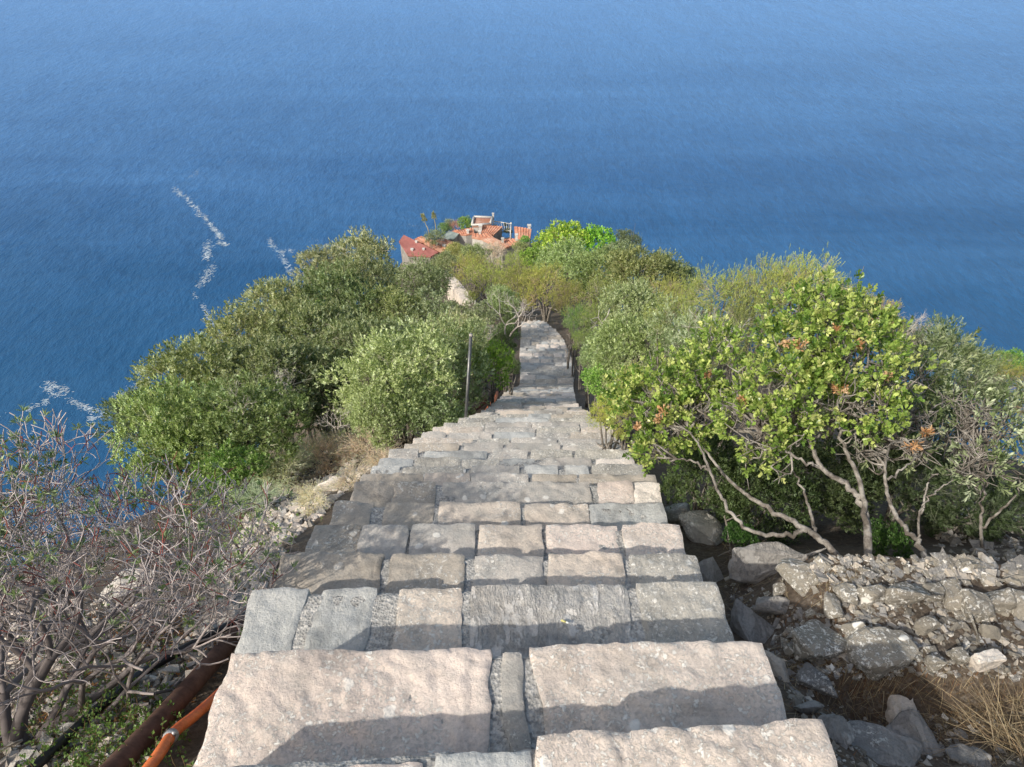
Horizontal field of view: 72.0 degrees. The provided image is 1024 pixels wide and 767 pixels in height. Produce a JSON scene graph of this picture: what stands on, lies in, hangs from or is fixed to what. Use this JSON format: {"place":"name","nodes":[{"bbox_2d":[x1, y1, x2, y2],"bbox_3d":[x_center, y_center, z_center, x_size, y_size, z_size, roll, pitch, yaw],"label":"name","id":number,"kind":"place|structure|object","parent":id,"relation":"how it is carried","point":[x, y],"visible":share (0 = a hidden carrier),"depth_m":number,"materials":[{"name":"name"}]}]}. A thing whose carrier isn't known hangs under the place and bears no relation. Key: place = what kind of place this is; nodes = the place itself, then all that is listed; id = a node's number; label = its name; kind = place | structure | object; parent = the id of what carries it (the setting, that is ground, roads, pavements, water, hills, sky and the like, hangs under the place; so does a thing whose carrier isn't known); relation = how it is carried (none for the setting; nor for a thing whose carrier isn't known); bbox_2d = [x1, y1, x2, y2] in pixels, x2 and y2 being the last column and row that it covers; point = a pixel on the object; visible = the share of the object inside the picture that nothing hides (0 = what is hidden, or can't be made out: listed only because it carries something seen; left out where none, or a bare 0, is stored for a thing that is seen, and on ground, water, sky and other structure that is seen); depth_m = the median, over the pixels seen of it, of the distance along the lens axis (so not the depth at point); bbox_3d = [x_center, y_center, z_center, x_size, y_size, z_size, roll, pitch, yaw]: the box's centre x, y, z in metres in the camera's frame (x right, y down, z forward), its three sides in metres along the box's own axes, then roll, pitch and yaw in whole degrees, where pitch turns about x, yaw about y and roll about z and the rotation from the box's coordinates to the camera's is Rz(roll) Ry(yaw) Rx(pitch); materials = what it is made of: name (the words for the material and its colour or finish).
{"place":"outdoors","nodes":[
{"label":"outdoors","id":0,"kind":"place"},
{"bbox_2d":[0,0,1023,568],"bbox_3d":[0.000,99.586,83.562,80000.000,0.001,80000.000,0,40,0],"label":"sea","id":1,"kind":"structure","parent":0,"point":[880,142],"depth_m":335.58,"materials":[{"name":"liquid"}]},
{"bbox_2d":[7,161,412,545],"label":"sea foam","id":2,"kind":"object","parent":1,"relation":"on","point":[92,418],"visible":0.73,"depth_m":242.79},
{"bbox_2d":[0,237,1023,766],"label":"hillside","id":3,"kind":"structure","parent":0,"point":[844,543],"depth_m":3.50,"materials":[{"name":"soil"}]},
{"bbox_2d":[0,622,196,766],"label":"weeds","id":4,"kind":"object","parent":3,"relation":"on","point":[86,757],"visible":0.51,"depth_m":2.82,"materials":[{"name":"green plant"}]},
{"bbox_2d":[0,469,228,710],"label":"tree spurge","id":5,"kind":"object","parent":3,"relation":"on","point":[8,636],"visible":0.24,"depth_m":3.97,"materials":[{"name":"grey plant"}]},
{"bbox_2d":[91,381,179,499],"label":"holm oak","id":6,"kind":"object","parent":3,"relation":"on","point":[114,417],"visible":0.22,"depth_m":11.73,"materials":[{"name":"green plant"}]},
{"bbox_2d":[26,612,245,766],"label":"black hose","id":7,"kind":"object","parent":3,"relation":"on","point":[42,760],"visible":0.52,"depth_m":3.00,"materials":[{"name":"rubber"}]},
{"bbox_2d":[0,404,297,745],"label":"tree spurge","id":8,"kind":"object","parent":3,"relation":"on","point":[35,556],"visible":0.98,"depth_m":3.00,"materials":[{"name":"grey plant"}]},
{"bbox_2d":[99,613,245,766],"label":"iron pipe","id":9,"kind":"object","parent":3,"relation":"on","point":[181,696],"visible":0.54,"depth_m":2.82,"materials":[{"name":"brown metal"}]},
{"bbox_2d":[101,373,248,514],"bbox_3d":[-4.484,0.959,9.577,1.765,2.300,2.247,-19,44,-21],"label":"holm oak","id":10,"kind":"object","parent":3,"relation":"on","point":[157,427],"visible":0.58,"depth_m":9.09,"materials":[{"name":"green plant"}]},
{"bbox_2d":[142,687,218,766],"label":"corrugated conduit","id":11,"kind":"object","parent":3,"relation":"on","point":[170,736],"visible":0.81,"depth_m":2.56,"materials":[{"name":"orange plastic"}]},
{"bbox_2d":[125,328,253,455],"bbox_3d":[-5.371,0.703,12.496,2.106,3.682,2.170,25,46,27],"label":"holm oak","id":12,"kind":"object","parent":3,"relation":"on","point":[193,368],"visible":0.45,"depth_m":11.62,"materials":[{"name":"green plant"}]},
{"bbox_2d":[0,441,388,766],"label":"scree","id":13,"kind":"structure","parent":3,"relation":"on","point":[12,758],"depth_m":4.03,"materials":[{"name":"gravel"}]},
{"bbox_2d":[103,493,300,630],"bbox_3d":[-1.942,1.402,4.620,1.356,0.942,1.173,29,48,30],"label":"tree spurge","id":14,"kind":"object","parent":3,"relation":"on","point":[218,550],"visible":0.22,"depth_m":4.67,"materials":[{"name":"green plant"}]},
{"bbox_2d":[189,437,273,508],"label":"broadleaf shrub","id":15,"kind":"object","parent":3,"relation":"on","point":[227,464],"visible":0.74,"depth_m":7.91,"materials":[{"name":"green plant"}]},
{"bbox_2d":[163,361,313,494],"bbox_3d":[-3.605,0.814,9.610,1.864,2.038,1.783,0,40,0],"label":"holm oak","id":16,"kind":"object","parent":3,"relation":"on","point":[257,424],"visible":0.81,"depth_m":9.22,"materials":[{"name":"green plant"}]},
{"bbox_2d":[156,480,322,605],"bbox_3d":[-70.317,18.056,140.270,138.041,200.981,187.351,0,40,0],"label":"weeds","id":17,"kind":"object","parent":3,"relation":"on","point":[260,543],"visible":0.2,"depth_m":6.17,"materials":[{"name":"green plant"}]},
{"bbox_2d":[193,296,292,453],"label":"holm oak","id":18,"kind":"object","parent":3,"relation":"on","point":[225,326],"visible":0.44,"depth_m":14.77,"materials":[{"name":"green plant"}]},
{"bbox_2d":[218,475,288,516],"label":"dry shrub","id":19,"kind":"object","parent":3,"relation":"on","point":[260,499],"visible":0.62,"depth_m":7.63,"materials":[{"name":"green plant"}]},
{"bbox_2d":[190,324,334,461],"bbox_3d":[-4.123,0.486,12.420,2.209,3.319,2.575,0,40,0],"label":"holm oak","id":20,"kind":"object","parent":3,"relation":"on","point":[266,351],"visible":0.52,"depth_m":11.77,"materials":[{"name":"green plant"}]},
{"bbox_2d":[236,273,321,342],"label":"holm oak","id":21,"kind":"object","parent":3,"relation":"on","point":[277,285],"visible":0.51,"depth_m":19.63,"materials":[{"name":"green plant"}]},
{"bbox_2d":[249,437,317,500],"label":"dry shrub","id":22,"kind":"object","parent":3,"relation":"on","point":[294,464],"visible":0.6,"depth_m":9.35,"materials":[{"name":"green plant"}]},
{"bbox_2d":[250,289,363,436],"bbox_3d":[-4.356,-0.042,15.706,2.215,4.487,2.623,9,41,11],"label":"holm oak","id":23,"kind":"object","parent":3,"relation":"on","point":[305,313],"visible":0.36,"depth_m":14.77,"materials":[{"name":"green plant"}]},
{"bbox_2d":[288,476,333,517],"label":"dry shrub","id":24,"kind":"object","parent":3,"relation":"on","point":[305,494],"visible":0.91,"depth_m":6.80,"materials":[{"name":"beige plant"}]},
{"bbox_2d":[287,244,350,301],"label":"holm oak","id":25,"kind":"object","parent":3,"relation":"on","point":[317,253],"visible":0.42,"depth_m":27.71,"materials":[{"name":"green plant"}]},
{"bbox_2d":[278,352,362,447],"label":"holm oak","id":26,"kind":"object","parent":3,"relation":"on","point":[320,409],"visible":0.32,"depth_m":12.25,"materials":[{"name":"green plant"}]},
{"bbox_2d":[289,430,368,478],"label":"dry shrub","id":27,"kind":"object","parent":3,"relation":"on","point":[326,464],"visible":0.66,"depth_m":10.08,"materials":[{"name":"brown plant"}]},
{"bbox_2d":[287,256,378,377],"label":"holm oak","id":28,"kind":"object","parent":3,"relation":"on","point":[323,284],"visible":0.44,"depth_m":20.56,"materials":[{"name":"green plant"}]},
{"bbox_2d":[328,453,377,492],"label":"dry shrub","id":29,"kind":"object","parent":3,"relation":"on","point":[346,484],"visible":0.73,"depth_m":7.67,"materials":[{"name":"beige plant"}]},
{"bbox_2d":[313,306,400,428],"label":"holm oak","id":30,"kind":"object","parent":3,"relation":"on","point":[357,329],"visible":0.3,"depth_m":13.73,"materials":[{"name":"green plant"}]},
{"bbox_2d":[324,244,399,324],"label":"holm oak","id":31,"kind":"object","parent":3,"relation":"on","point":[377,268],"visible":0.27,"depth_m":25.53,"materials":[{"name":"green plant"}]},
{"bbox_2d":[326,225,404,306],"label":"holm oak","id":32,"kind":"object","parent":3,"relation":"on","point":[349,242],"visible":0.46,"depth_m":31.61,"materials":[{"name":"green plant"}]},
{"bbox_2d":[330,421,408,466],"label":"dry shrub","id":33,"kind":"object","parent":3,"relation":"on","point":[353,448],"visible":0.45,"depth_m":9.48,"materials":[{"name":"brown plant"}]},
{"bbox_2d":[341,379,407,458],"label":"evergreen shrub","id":34,"kind":"object","parent":3,"relation":"on","point":[379,432],"visible":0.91,"depth_m":8.85,"materials":[{"name":"green plant"}]},
{"bbox_2d":[351,282,432,332],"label":"holm oak","id":35,"kind":"object","parent":3,"relation":"on","point":[393,296],"visible":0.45,"depth_m":20.62,"materials":[{"name":"green plant"}]},
{"bbox_2d":[312,316,472,448],"bbox_3d":[-1.579,0.175,9.788,2.130,2.298,1.716,0,40,0],"label":"evergreen shrub","id":36,"kind":"object","parent":3,"relation":"on","point":[377,371],"visible":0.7,"depth_m":9.31,"materials":[{"name":"green plant"}]},
{"bbox_2d":[399,235,438,281],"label":"stone house","id":37,"kind":"structure","parent":3,"relation":"on","point":[409,246],"depth_m":116.18,"materials":[{"name":"red tile"}]},
{"bbox_2d":[388,252,452,315],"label":"evergreen shrub","id":38,"kind":"object","parent":3,"relation":"on","point":[422,275],"visible":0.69,"depth_m":29.49,"materials":[{"name":"green plant"}]},
{"bbox_2d":[384,372,460,436],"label":"evergreen shrub","id":39,"kind":"object","parent":3,"relation":"on","point":[430,422],"visible":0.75,"depth_m":9.08,"materials":[{"name":"green plant"}]},
{"bbox_2d":[392,283,460,334],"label":"evergreen shrub","id":40,"kind":"object","parent":3,"relation":"on","point":[435,303],"visible":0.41,"depth_m":20.75,"materials":[{"name":"green plant"}]},
{"bbox_2d":[392,304,497,415],"bbox_3d":[-1.071,0.022,11.192,1.709,2.453,1.798,0,40,0],"label":"evergreen shrub","id":41,"kind":"object","parent":3,"relation":"on","point":[463,332],"visible":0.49,"depth_m":10.86,"materials":[{"name":"green plant"}]},
{"bbox_2d":[447,296,498,387],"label":"evergreen shrub","id":42,"kind":"object","parent":3,"relation":"on","point":[476,311],"visible":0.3,"depth_m":18.88,"materials":[{"name":"green plant"}]},
{"bbox_2d":[461,253,509,313],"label":"heath shrub","id":43,"kind":"object","parent":3,"relation":"on","point":[486,272],"visible":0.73,"depth_m":33.82,"materials":[{"name":"green plant"}]},
{"bbox_2d":[471,338,514,407],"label":"broadleaf shrub","id":44,"kind":"object","parent":3,"relation":"on","point":[499,361],"visible":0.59,"depth_m":11.44,"materials":[{"name":"green plant"}]},
{"bbox_2d":[482,283,521,340],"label":"evergreen shrub","id":45,"kind":"object","parent":3,"relation":"on","point":[495,302],"visible":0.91,"depth_m":23.79,"materials":[{"name":"green plant"}]},
{"bbox_2d":[193,320,837,766],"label":"stone staircase","id":46,"kind":"structure","parent":3,"relation":"on","point":[429,594],"depth_m":2.70,"materials":[{"name":"grey stone"}]},
{"bbox_2d":[492,254,544,317],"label":"heath shrub","id":47,"kind":"object","parent":3,"relation":"on","point":[513,278],"visible":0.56,"depth_m":29.82,"materials":[{"name":"green plant"}]},
{"bbox_2d":[515,260,577,321],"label":"heath shrub","id":48,"kind":"object","parent":3,"relation":"on","point":[530,298],"visible":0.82,"depth_m":28.99,"materials":[{"name":"green plant"}]},
{"bbox_2d":[532,233,595,313],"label":"evergreen shrub","id":49,"kind":"object","parent":3,"relation":"on","point":[565,249],"visible":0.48,"depth_m":34.64,"materials":[{"name":"green plant"}]},
{"bbox_2d":[539,218,591,307],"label":"broadleaf shrub","id":50,"kind":"object","parent":3,"relation":"on","point":[563,230],"visible":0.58,"depth_m":41.55,"materials":[{"name":"green plant"}]},
{"bbox_2d":[546,274,593,326],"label":"heath shrub","id":51,"kind":"object","parent":3,"relation":"on","point":[565,295],"visible":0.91,"depth_m":25.90,"materials":[{"name":"green plant"}]},
{"bbox_2d":[579,362,611,420],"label":"broadleaf shrub","id":52,"kind":"object","parent":3,"relation":"on","point":[593,378],"visible":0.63,"depth_m":8.44,"materials":[{"name":"green plant"}]},
{"bbox_2d":[567,242,633,320],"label":"holm oak","id":53,"kind":"object","parent":3,"relation":"on","point":[586,271],"visible":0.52,"depth_m":31.45,"materials":[{"name":"green plant"}]},
{"bbox_2d":[586,393,636,449],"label":"heath shrub","id":54,"kind":"object","parent":3,"relation":"on","point":[608,445],"visible":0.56,"depth_m":6.19,"materials":[{"name":"green plant"}]},
{"bbox_2d":[584,305,676,419],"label":"evergreen shrub","id":55,"kind":"object","parent":3,"relation":"on","point":[605,341],"visible":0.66,"depth_m":9.33,"materials":[{"name":"green plant"}]},
{"bbox_2d":[589,244,673,321],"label":"holm oak","id":56,"kind":"object","parent":3,"relation":"on","point":[628,261],"visible":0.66,"depth_m":29.58,"materials":[{"name":"green plant"}]},
{"bbox_2d":[597,269,675,371],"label":"evergreen shrub","id":57,"kind":"object","parent":3,"relation":"on","point":[633,294],"visible":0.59,"depth_m":16.72,"materials":[{"name":"green plant"}]},
{"bbox_2d":[635,291,716,432],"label":"silvery shrub","id":58,"kind":"object","parent":3,"relation":"on","point":[657,337],"visible":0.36,"depth_m":8.74,"materials":[{"name":"green plant"}]},
{"bbox_2d":[643,284,721,427],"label":"heath shrub","id":59,"kind":"object","parent":3,"relation":"on","point":[679,304],"visible":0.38,"depth_m":8.97,"materials":[{"name":"green plant"}]},
{"bbox_2d":[679,510,723,544],"bbox_3d":[1.250,0.982,4.627,0.234,0.234,0.300,-10,38,-18],"label":"boulder","id":60,"kind":"object","parent":3,"relation":"on","point":[702,526],"visible":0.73,"depth_m":4.56,"materials":[{"name":"grey stone"}]},
{"bbox_2d":[663,306,744,436],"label":"silvery shrub","id":61,"kind":"object","parent":3,"relation":"on","point":[686,332],"visible":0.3,"depth_m":7.53,"materials":[{"name":"green plant"}]},
{"bbox_2d":[659,431,753,523],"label":"holm oak","id":62,"kind":"object","parent":3,"relation":"on","point":[680,492],"visible":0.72,"depth_m":4.58,"materials":[{"name":"green plant"}]},
{"bbox_2d":[594,309,839,555],"bbox_3d":[1.106,0.172,4.143,1.134,0.569,2.038,0,40,0],"label":"broadleaf tree","id":63,"kind":"object","parent":3,"relation":"on","point":[683,412],"visible":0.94,"depth_m":4.22,"materials":[{"name":"green plant"}]},
{"bbox_2d":[677,257,770,427],"bbox_3d":[2.473,-0.192,8.870,1.216,2.915,1.180,0,40,0],"label":"heath shrub","id":64,"kind":"object","parent":3,"relation":"on","point":[723,294],"visible":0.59,"depth_m":8.09,"materials":[{"name":"green plant"}]},
{"bbox_2d":[718,515,759,559],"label":"broadleaf shrub","id":65,"kind":"object","parent":3,"relation":"on","point":[734,532],"visible":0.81,"depth_m":3.99,"materials":[{"name":"green plant"}]},
{"bbox_2d":[708,288,787,453],"bbox_3d":[2.228,0.130,7.238,0.858,2.245,0.996,30,48,31],"label":"heath shrub","id":66,"kind":"object","parent":3,"relation":"on","point":[751,316],"visible":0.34,"depth_m":6.81,"materials":[{"name":"green plant"}]},
{"bbox_2d":[730,598,773,643],"bbox_3d":[1.075,1.121,3.190,0.152,0.112,0.268,-27,47,-29],"label":"rock","id":67,"kind":"object","parent":3,"relation":"on","point":[748,624],"visible":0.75,"depth_m":3.17,"materials":[{"name":"stone"}]},
{"bbox_2d":[704,443,823,545],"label":"holm oak","id":68,"kind":"object","parent":3,"relation":"on","point":[757,485],"visible":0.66,"depth_m":4.48,"materials":[{"name":"green plant"}]},
{"bbox_2d":[721,243,814,439],"bbox_3d":[2.859,-0.213,8.700,1.112,3.099,0.992,-15,42,-17],"label":"heath shrub","id":69,"kind":"object","parent":3,"relation":"on","point":[763,279],"visible":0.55,"depth_m":7.92,"materials":[{"name":"green plant"}]},
{"bbox_2d":[754,596,789,614],"bbox_3d":[1.214,1.010,3.191,0.235,0.085,0.098,4,40,7],"label":"rock slab","id":70,"kind":"object","parent":3,"relation":"on","point":[776,605],"visible":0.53,"depth_m":3.17,"materials":[{"name":"stone"}]},
{"bbox_2d":[728,541,825,583],"bbox_3d":[1.383,0.933,3.647,0.514,0.266,0.186,5,38,3],"label":"rock slab","id":71,"kind":"object","parent":3,"relation":"on","point":[755,563],"visible":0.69,"depth_m":3.63,"materials":[{"name":"stone"}]},
{"bbox_2d":[776,558,811,596],"bbox_3d":[1.300,0.873,3.145,0.138,0.089,0.270,-16,43,-19],"label":"rock","id":72,"kind":"object","parent":3,"relation":"on","point":[794,573],"visible":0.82,"depth_m":3.14,"materials":[{"name":"grey stone"}]},
{"bbox_2d":[756,242,856,441],"bbox_3d":[3.238,-0.180,8.527,1.087,3.190,0.921,0,40,0],"label":"heath shrub","id":73,"kind":"object","parent":3,"relation":"on","point":[802,275],"visible":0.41,"depth_m":7.75,"materials":[{"name":"green plant"}]},
{"bbox_2d":[765,347,860,467],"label":"holm oak","id":74,"kind":"object","parent":3,"relation":"on","point":[806,398],"visible":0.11,"depth_m":5.43,"materials":[{"name":"green plant"}]},
{"bbox_2d":[748,427,884,535],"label":"holm oak","id":75,"kind":"object","parent":3,"relation":"on","point":[830,498],"visible":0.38,"depth_m":4.73,"materials":[{"name":"green plant"}]},
{"bbox_2d":[797,662,837,698],"bbox_3d":[1.175,1.157,2.715,0.092,0.059,0.159,-27,46,-24],"label":"rock slab","id":76,"kind":"object","parent":3,"relation":"on","point":[810,676],"visible":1,"depth_m":2.71,"materials":[{"name":"stone"}]},
{"bbox_2d":[791,619,846,660],"bbox_3d":[1.238,1.041,2.854,0.233,0.138,0.186,-13,45,-22],"label":"rock","id":77,"kind":"object","parent":3,"relation":"on","point":[813,639],"visible":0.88,"depth_m":2.79,"materials":[{"name":"grey stone"}]},
{"bbox_2d":[708,266,949,555],"bbox_3d":[1.729,-0.015,3.909,1.093,1.000,1.685,22,45,24],"label":"broadleaf tree","id":78,"kind":"object","parent":3,"relation":"on","point":[828,320],"visible":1,"depth_m":3.75,"materials":[{"name":"green plant"}]},
{"bbox_2d":[817,714,854,749],"bbox_3d":[1.112,1.196,2.417,0.104,0.063,0.139,-16,38,-13],"label":"rock slab","id":79,"kind":"object","parent":3,"relation":"on","point":[839,729],"visible":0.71,"depth_m":2.40,"materials":[{"name":"stone"}]},
{"bbox_2d":[807,419,917,518],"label":"holm oak","id":80,"kind":"object","parent":3,"relation":"on","point":[875,466],"visible":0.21,"depth_m":4.95,"materials":[{"name":"green plant"}]},
{"bbox_2d":[721,530,1023,766],"bbox_3d":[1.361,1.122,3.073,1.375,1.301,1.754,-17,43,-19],"label":"straw litter","id":81,"kind":"object","parent":3,"relation":"on","point":[883,693],"visible":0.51,"depth_m":2.73,"materials":[{"name":"beige plant"}]},
{"bbox_2d":[848,720,922,766],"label":"rock slab","id":82,"kind":"object","parent":3,"relation":"on","point":[882,745],"visible":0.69,"depth_m":2.52,"materials":[{"name":"stone"}]},
{"bbox_2d":[862,513,913,558],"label":"broadleaf shrub","id":83,"kind":"object","parent":3,"relation":"on","point":[883,538],"visible":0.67,"depth_m":3.85,"materials":[{"name":"green plant"}]},
{"bbox_2d":[848,422,979,537],"bbox_3d":[2.812,0.758,5.069,0.910,0.975,0.788,0,40,0],"label":"silvery shrub","id":84,"kind":"object","parent":3,"relation":"on","point":[909,502],"visible":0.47,"depth_m":4.87,"materials":[{"name":"green plant"}]},
{"bbox_2d":[886,709,943,756],"bbox_3d":[1.497,1.337,2.600,0.156,0.092,0.229,-18,47,-18],"label":"rock slab","id":85,"kind":"object","parent":3,"relation":"on","point":[910,723],"visible":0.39,"depth_m":2.62,"materials":[{"name":"stone"}]},
{"bbox_2d":[837,315,1005,557],"bbox_3d":[2.390,0.147,4.305,0.971,0.746,2.622,27,47,29],"label":"silvery tree","id":86,"kind":"object","parent":3,"relation":"on","point":[917,446],"visible":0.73,"depth_m":4.06,"materials":[{"name":"green plant"}]},
{"bbox_2d":[892,309,984,434],"bbox_3d":[4.586,0.258,8.113,0.866,2.380,1.033,-21,45,-24],"label":"silvery shrub","id":87,"kind":"object","parent":3,"relation":"on","point":[947,329],"visible":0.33,"depth_m":7.50,"materials":[{"name":"green plant"}]},
{"bbox_2d":[940,565,961,611],"bbox_3d":[1.868,0.887,3.005,0.099,0.116,0.200,-2,40,-5],"label":"rock","id":88,"kind":"object","parent":3,"relation":"on","point":[952,599],"visible":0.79,"depth_m":2.97,"materials":[{"name":"grey stone"}]},
{"bbox_2d":[893,666,1023,766],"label":"grass tuft","id":89,"kind":"object","parent":3,"relation":"on","point":[1020,746],"visible":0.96,"depth_m":2.60,"materials":[{"name":"plant"}]},
{"bbox_2d":[905,454,1023,542],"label":"silvery shrub","id":90,"kind":"object","parent":3,"relation":"on","point":[994,497],"visible":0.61,"depth_m":4.91,"materials":[{"name":"green plant"}]},
{"bbox_2d":[911,370,1023,548],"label":"silvery tree","id":91,"kind":"object","parent":3,"relation":"on","point":[978,448],"visible":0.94,"depth_m":4.23,"materials":[{"name":"green plant"}]},
{"bbox_2d":[945,743,991,766],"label":"rock slab","id":92,"kind":"object","parent":3,"relation":"on","point":[978,758],"visible":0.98,"depth_m":2.47,"materials":[{"name":"stone"}]},
{"bbox_2d":[922,333,1015,449],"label":"silvery shrub","id":93,"kind":"object","parent":3,"relation":"on","point":[988,369],"visible":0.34,"depth_m":7.28,"materials":[{"name":"green plant"}]},
{"bbox_2d":[959,588,994,649],"bbox_3d":[1.927,0.980,2.880,0.129,0.114,0.280,3,41,4],"label":"rock","id":94,"kind":"object","parent":3,"relation":"on","point":[978,605],"visible":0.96,"depth_m":2.90,"materials":[{"name":"grey stone"}]},
{"bbox_2d":[940,462,1023,537],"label":"silvery shrub","id":95,"kind":"object","parent":3,"relation":"on","point":[1020,522],"visible":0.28,"depth_m":5.13,"materials":[{"name":"green plant"}]},
{"bbox_2d":[969,648,1006,671],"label":"rock","id":96,"kind":"object","parent":3,"relation":"on","point":[992,658],"visible":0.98,"depth_m":2.67,"materials":[{"name":"stone"}]},
{"bbox_2d":[985,587,1016,613],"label":"rock","id":97,"kind":"object","parent":3,"relation":"on","point":[1003,600],"visible":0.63,"depth_m":2.93,"materials":[{"name":"grey stone"}]},
{"bbox_2d":[724,506,1023,766],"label":"rubble gravel","id":98,"kind":"structure","parent":0,"point":[983,567],"depth_m":3.03,"materials":[{"name":"pale grey limestone"}]},
{"bbox_2d":[845,626,919,680],"bbox_3d":[1.438,1.054,2.760,0.259,0.146,0.183,-7,38,-10],"label":"rock","id":99,"kind":"object","parent":98,"relation":"on","point":[876,653],"visible":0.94,"depth_m":2.71,"materials":[{"name":"grey stone"}]},
{"bbox_2d":[885,582,942,607],"bbox_3d":[1.658,0.875,2.960,0.204,0.136,0.140,3,38,11],"label":"rock","id":100,"kind":"object","parent":98,"relation":"on","point":[901,594],"visible":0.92,"depth_m":2.92,"materials":[{"name":"grey stone"}]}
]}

